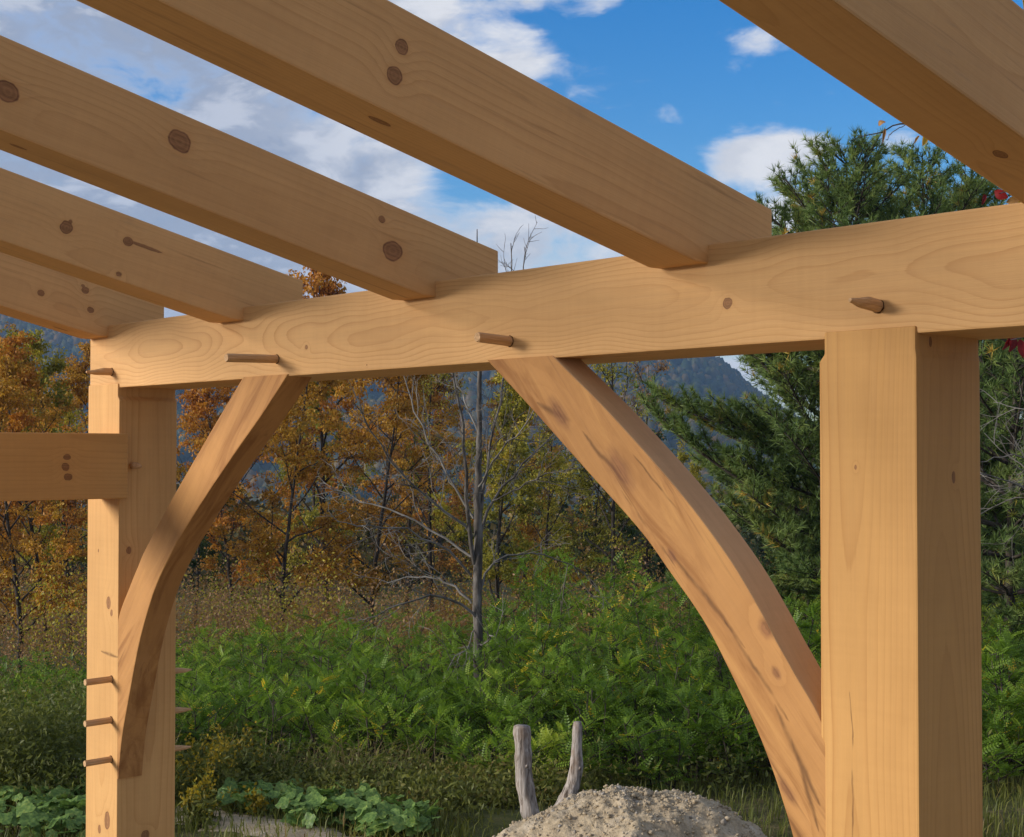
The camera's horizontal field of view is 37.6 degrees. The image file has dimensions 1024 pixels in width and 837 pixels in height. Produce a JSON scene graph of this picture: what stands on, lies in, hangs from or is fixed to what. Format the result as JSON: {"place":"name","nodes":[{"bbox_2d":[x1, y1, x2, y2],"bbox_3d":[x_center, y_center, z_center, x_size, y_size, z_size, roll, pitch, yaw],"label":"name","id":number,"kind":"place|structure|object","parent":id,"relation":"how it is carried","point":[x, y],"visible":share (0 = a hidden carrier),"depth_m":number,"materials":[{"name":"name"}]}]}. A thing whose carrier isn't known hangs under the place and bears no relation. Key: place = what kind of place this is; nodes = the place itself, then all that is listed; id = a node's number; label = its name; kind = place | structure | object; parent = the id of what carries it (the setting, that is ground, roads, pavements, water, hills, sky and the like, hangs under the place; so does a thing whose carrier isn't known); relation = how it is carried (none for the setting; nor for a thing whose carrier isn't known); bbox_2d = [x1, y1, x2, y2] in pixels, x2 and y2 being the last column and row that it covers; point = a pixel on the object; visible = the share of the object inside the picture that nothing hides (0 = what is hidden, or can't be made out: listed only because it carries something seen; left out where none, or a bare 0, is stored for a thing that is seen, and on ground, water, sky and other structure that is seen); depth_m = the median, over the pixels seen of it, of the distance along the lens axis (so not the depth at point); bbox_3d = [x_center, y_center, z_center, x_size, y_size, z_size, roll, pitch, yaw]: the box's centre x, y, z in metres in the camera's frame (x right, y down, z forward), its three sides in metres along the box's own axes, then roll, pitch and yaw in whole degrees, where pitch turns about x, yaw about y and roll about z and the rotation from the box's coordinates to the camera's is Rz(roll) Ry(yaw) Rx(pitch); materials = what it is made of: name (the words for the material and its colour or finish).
{"place":"outdoors","nodes":[
{"label":"outdoors","id":0,"kind":"place"},
{"bbox_2d":[176,805,363,836],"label":"path","id":1,"kind":"structure","parent":0,"point":[237,819],"depth_m":8.72,"materials":[{"name":"grey gravel"}]},
{"bbox_2d":[2,333,772,508],"bbox_3d":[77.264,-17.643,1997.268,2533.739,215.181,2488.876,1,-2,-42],"label":"mountain","id":2,"kind":"structure","parent":0,"point":[266,466],"depth_m":953.35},
{"bbox_2d":[0,314,819,523],"bbox_3d":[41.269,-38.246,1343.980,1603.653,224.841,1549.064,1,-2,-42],"label":"mountain woods","id":3,"kind":"object","parent":2,"relation":"on","point":[718,375],"visible":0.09,"depth_m":1038.84,"materials":[{"name":"plant"}]},
{"bbox_2d":[0,0,1022,430],"label":"sky","id":4,"kind":"structure","parent":0,"point":[697,81],"materials":[{"name":"blue"}]},
{"bbox_2d":[0,569,1023,836],"bbox_3d":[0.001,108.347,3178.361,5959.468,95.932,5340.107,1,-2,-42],"label":"ground","id":5,"kind":"structure","parent":0,"point":[510,817],"depth_m":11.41,"materials":[{"name":"green plant"}]},
{"bbox_2d":[0,355,47,625],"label":"maple tree","id":6,"kind":"object","parent":5,"relation":"on","point":[6,582],"visible":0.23,"depth_m":32.25,"materials":[{"name":"orange plant"}]},
{"bbox_2d":[0,321,71,635],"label":"maple tree","id":7,"kind":"object","parent":5,"relation":"on","point":[15,331],"visible":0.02,"depth_m":43.94,"materials":[{"name":"orange plant"}]},
{"bbox_2d":[0,778,85,836],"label":"squash plant","id":8,"kind":"object","parent":5,"relation":"on","point":[29,811],"visible":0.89,"depth_m":8.71,"materials":[{"name":"green plant"}]},
{"bbox_2d":[0,343,87,674],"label":"maple tree","id":9,"kind":"object","parent":5,"relation":"on","point":[7,374],"visible":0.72,"depth_m":28.57,"materials":[{"name":"orange plant"}]},
{"bbox_2d":[0,330,87,671],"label":"maple tree","id":10,"kind":"object","parent":5,"relation":"on","point":[20,418],"visible":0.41,"depth_m":30.76,"materials":[{"name":"orange plant"}]},
{"bbox_2d":[0,326,87,657],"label":"maple tree","id":11,"kind":"object","parent":5,"relation":"on","point":[57,364],"visible":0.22,"depth_m":34.74,"materials":[{"name":"orange plant"}]},
{"bbox_2d":[22,340,90,605],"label":"maple tree","id":12,"kind":"object","parent":5,"relation":"on","point":[81,375],"visible":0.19,"depth_m":40.23,"materials":[{"name":"orange plant"}]},
{"bbox_2d":[175,768,223,830],"bbox_3d":[-1.856,2.286,8.885,0.398,0.397,0.509,0,-1,15],"label":"goldenrod plant","id":13,"kind":"object","parent":5,"relation":"on","point":[197,798],"visible":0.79,"depth_m":8.85,"materials":[{"name":"yellow plant"}]},
{"bbox_2d":[175,683,238,723],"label":"locust sapling","id":14,"kind":"object","parent":5,"relation":"on","point":[210,688],"visible":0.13,"depth_m":12.53,"materials":[{"name":"green plant"}]},
{"bbox_2d":[175,735,245,803],"bbox_3d":[-2.025,2.254,9.420,0.695,0.558,0.405,1,-1,-21],"label":"goldenrod plant","id":15,"kind":"object","parent":5,"relation":"on","point":[212,758],"visible":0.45,"depth_m":9.44,"materials":[{"name":"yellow plant"}]},
{"bbox_2d":[182,420,248,625],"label":"ash tree","id":16,"kind":"object","parent":5,"relation":"on","point":[200,552],"visible":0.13,"depth_m":45.91,"materials":[{"name":"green plant"}]},
{"bbox_2d":[175,717,263,790],"bbox_3d":[-1.997,2.313,10.059,0.582,0.547,0.675,0,-1,-21],"label":"goldenrod plant","id":17,"kind":"object","parent":5,"relation":"on","point":[188,743],"visible":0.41,"depth_m":9.91,"materials":[{"name":"green plant"}]},
{"bbox_2d":[175,386,306,637],"bbox_3d":[-7.873,1.771,39.474,4.510,8.648,4.136,0,-1,2],"label":"maple tree","id":18,"kind":"object","parent":5,"relation":"on","point":[198,406],"visible":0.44,"depth_m":39.39,"materials":[{"name":"orange plant"}]},
{"bbox_2d":[210,782,276,816],"bbox_3d":[-1.693,2.380,9.155,0.516,0.281,0.430,0,-1,-12],"label":"goldenrod plant","id":19,"kind":"object","parent":5,"relation":"on","point":[256,798],"visible":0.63,"depth_m":9.10,"materials":[{"name":"green plant"}]},
{"bbox_2d":[0,728,499,790],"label":"grass","id":20,"kind":"structure","parent":5,"relation":"on","point":[341,758],"depth_m":10.50,"materials":[{"name":"green plant"}]},
{"bbox_2d":[215,776,303,814],"bbox_3d":[-1.579,2.367,9.414,0.572,0.234,0.711,0,-1,-5],"label":"squash plant","id":21,"kind":"object","parent":5,"relation":"on","point":[268,791],"visible":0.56,"depth_m":9.24,"materials":[{"name":"green plant"}]},
{"bbox_2d":[176,379,389,653],"bbox_3d":[-5.330,1.786,34.993,5.139,7.899,3.362,1,-2,-31],"label":"maple tree","id":22,"kind":"object","parent":5,"relation":"on","point":[293,450],"visible":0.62,"depth_m":34.92,"materials":[{"name":"orange plant"}]},
{"bbox_2d":[204,266,407,634],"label":"maple tree","id":23,"kind":"object","parent":5,"relation":"on","point":[322,284],"visible":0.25,"depth_m":42.26,"materials":[{"name":"orange plant"}]},
{"bbox_2d":[268,665,351,747],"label":"locust sapling","id":24,"kind":"object","parent":5,"relation":"on","point":[286,681],"visible":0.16,"depth_m":12.51,"materials":[{"name":"green plant"}]},
{"bbox_2d":[269,381,377,612],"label":"maple tree","id":25,"kind":"object","parent":5,"relation":"on","point":[308,517],"visible":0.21,"depth_m":51.36,"materials":[{"name":"orange plant"}]},
{"bbox_2d":[275,781,381,832],"bbox_3d":[-1.097,2.331,9.027,0.632,0.220,0.827,0,-1,-3],"label":"squash plant","id":26,"kind":"object","parent":5,"relation":"on","point":[315,798],"visible":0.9,"depth_m":8.85,"materials":[{"name":"green plant"}]},
{"bbox_2d":[290,374,485,642],"bbox_3d":[-3.006,1.372,37.517,4.674,8.963,4.287,0,-1,-1],"label":"maple tree","id":27,"kind":"object","parent":5,"relation":"on","point":[394,426],"visible":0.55,"depth_m":37.25,"materials":[{"name":"orange plant"}]},
{"bbox_2d":[355,794,443,836],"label":"squash plant","id":28,"kind":"object","parent":5,"relation":"on","point":[410,819],"visible":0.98,"depth_m":8.54,"materials":[{"name":"green plant"}]},
{"bbox_2d":[344,373,473,623],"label":"maple tree","id":29,"kind":"object","parent":5,"relation":"on","point":[399,455],"visible":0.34,"depth_m":47.44,"materials":[{"name":"orange plant"}]},
{"bbox_2d":[374,373,474,611],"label":"maple tree","id":30,"kind":"object","parent":5,"relation":"on","point":[440,539],"visible":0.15,"depth_m":55.61,"materials":[{"name":"orange plant"}]},
{"bbox_2d":[380,372,483,633],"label":"birch tree","id":31,"kind":"object","parent":5,"relation":"on","point":[430,557],"visible":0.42,"depth_m":41.01,"materials":[{"name":"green plant"}]},
{"bbox_2d":[278,217,612,740],"bbox_3d":[-0.525,0.578,13.578,3.234,4.955,1.850,0,-1,-5],"label":"bare tree","id":32,"kind":"object","parent":5,"relation":"on","point":[475,555],"visible":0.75,"depth_m":13.54,"materials":[{"name":"grey plant"}]},
{"bbox_2d":[424,372,569,662],"bbox_3d":[-0.429,1.887,30.158,3.079,6.715,2.457,1,-2,-44],"label":"maple tree","id":33,"kind":"object","parent":5,"relation":"on","point":[520,447],"visible":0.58,"depth_m":30.03,"materials":[{"name":"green plant"}]},
{"bbox_2d":[420,371,592,595],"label":"maple tree","id":34,"kind":"object","parent":5,"relation":"on","point":[532,533],"visible":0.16,"depth_m":41.35,"materials":[{"name":"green plant"}]},
{"bbox_2d":[0,510,1020,681],"bbox_3d":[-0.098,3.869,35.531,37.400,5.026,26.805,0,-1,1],"label":"brush","id":35,"kind":"object","parent":5,"relation":"on","point":[216,616],"visible":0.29,"depth_m":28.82,"materials":[{"name":"brown plant"}]},
{"bbox_2d":[0,667,1023,824],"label":"weeds","id":36,"kind":"object","parent":5,"relation":"on","point":[27,734],"visible":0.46,"depth_m":9.79,"materials":[{"name":"green plant"}]},
{"bbox_2d":[0,0,1023,836],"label":"timber frame","id":37,"kind":"object","parent":5,"relation":"on","point":[870,726],"visible":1,"depth_m":2.82,"materials":[{"name":"brown wood"}]},
{"bbox_2d":[0,545,1023,795],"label":"locust thicket","id":38,"kind":"object","parent":5,"relation":"on","point":[636,647],"visible":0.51,"depth_m":11.87,"materials":[{"name":"green plant"}]},
{"bbox_2d":[0,478,1023,594],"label":"valley woods","id":39,"kind":"object","parent":5,"relation":"on","point":[747,534],"visible":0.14,"depth_m":83.01,"materials":[{"name":"brown plant"}]},
{"bbox_2d":[513,724,539,819],"bbox_3d":[0.086,2.159,8.901,0.163,0.680,0.115,0,-1,-5],"label":"tree stump","id":40,"kind":"object","parent":5,"relation":"on","point":[525,789],"visible":0.81,"depth_m":8.87,"materials":[{"name":"grey wood"}]},
{"bbox_2d":[498,604,574,740],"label":"locust sapling","id":41,"kind":"object","parent":5,"relation":"on","point":[543,644],"visible":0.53,"depth_m":12.29,"materials":[{"name":"green plant"}]},
{"bbox_2d":[501,413,590,651],"bbox_3d":[0.945,2.393,33.917,2.104,6.280,2.973,0,-1,-17],"label":"ash tree","id":42,"kind":"object","parent":5,"relation":"on","point":[550,501],"visible":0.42,"depth_m":33.99,"materials":[{"name":"green plant"}]},
{"bbox_2d":[554,721,582,805],"bbox_3d":[0.319,2.174,9.099,0.222,0.674,0.116,0,-1,-4],"label":"tree stump","id":43,"kind":"object","parent":5,"relation":"on","point":[572,784],"visible":0.62,"depth_m":9.08,"materials":[{"name":"grey wood"}]},
{"bbox_2d":[534,462,635,643],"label":"ash tree","id":44,"kind":"object","parent":5,"relation":"on","point":[596,528],"visible":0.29,"depth_m":36.44,"materials":[{"name":"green plant"}]},
{"bbox_2d":[548,361,684,614],"bbox_3d":[2.169,1.667,33.069,3.285,7.700,2.587,-1,-2,32],"label":"birch tree","id":45,"kind":"object","parent":5,"relation":"on","point":[614,538],"visible":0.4,"depth_m":32.88,"materials":[{"name":"green plant"}]},
{"bbox_2d":[574,646,666,761],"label":"locust sapling","id":46,"kind":"object","parent":5,"relation":"on","point":[655,693],"visible":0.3,"depth_m":11.32,"materials":[{"name":"green plant"}]},
{"bbox_2d":[492,783,772,836],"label":"dirt mound","id":47,"kind":"object","parent":5,"relation":"on","point":[612,810],"visible":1,"depth_m":7.48,"materials":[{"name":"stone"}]},
{"bbox_2d":[615,430,668,598],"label":"ash tree","id":48,"kind":"object","parent":5,"relation":"on","point":[662,571],"visible":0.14,"depth_m":40.60,"materials":[{"name":"green plant"}]},
{"bbox_2d":[602,359,701,599],"bbox_3d":[3.445,2.085,37.868,3.260,7.641,2.567,-1,-2,41],"label":"birch tree","id":49,"kind":"object","parent":5,"relation":"on","point":[647,542],"visible":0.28,"depth_m":38.02,"materials":[{"name":"green plant"}]},
{"bbox_2d":[631,439,733,631],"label":"ash tree","id":50,"kind":"object","parent":5,"relation":"on","point":[695,472],"visible":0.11,"depth_m":35.77,"materials":[{"name":"green plant"}]},
{"bbox_2d":[660,687,735,768],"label":"locust sapling","id":51,"kind":"object","parent":5,"relation":"on","point":[708,704],"visible":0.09,"depth_m":11.09,"materials":[{"name":"green plant"}]},
{"bbox_2d":[707,683,741,709],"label":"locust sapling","id":52,"kind":"object","parent":5,"relation":"on","point":[732,689],"visible":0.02,"depth_m":12.06,"materials":[{"name":"green plant"}]},
{"bbox_2d":[793,600,820,663],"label":"locust sapling","id":53,"kind":"object","parent":5,"relation":"on","point":[815,640],"visible":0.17,"depth_m":11.53,"materials":[{"name":"green plant"}]},
{"bbox_2d":[631,125,1023,653],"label":"pine tree","id":54,"kind":"object","parent":5,"relation":"on","point":[777,490],"visible":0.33,"depth_m":19.47,"materials":[{"name":"green plant"}]},
{"bbox_2d":[792,138,1023,620],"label":"pine tree","id":55,"kind":"object","parent":5,"relation":"on","point":[969,190],"visible":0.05,"depth_m":21.82,"materials":[{"name":"green plant"}]},
{"bbox_2d":[859,0,1023,357],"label":"maple sapling","id":56,"kind":"object","parent":5,"relation":"on","point":[1000,194],"visible":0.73,"depth_m":6.62,"materials":[{"name":"plant"}]},
{"bbox_2d":[942,156,1023,640],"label":"pine tree","id":57,"kind":"object","parent":5,"relation":"on","point":[1018,547],"depth_m":23.28,"materials":[{"name":"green plant"}]},
{"bbox_2d":[978,338,1023,687],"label":"pine tree","id":58,"kind":"object","parent":5,"relation":"on","point":[1011,579],"visible":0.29,"depth_m":16.98,"materials":[{"name":"green plant"}]},
{"bbox_2d":[980,380,1023,563],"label":"bare tree","id":59,"kind":"object","parent":5,"relation":"on","point":[1009,481],"visible":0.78,"depth_m":14.10,"materials":[{"name":"grey plant"}]},
{"bbox_2d":[981,625,1023,777],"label":"locust sapling","id":60,"kind":"object","parent":5,"relation":"on","point":[998,698],"visible":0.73,"depth_m":10.54,"materials":[{"name":"green plant"}]}
]}

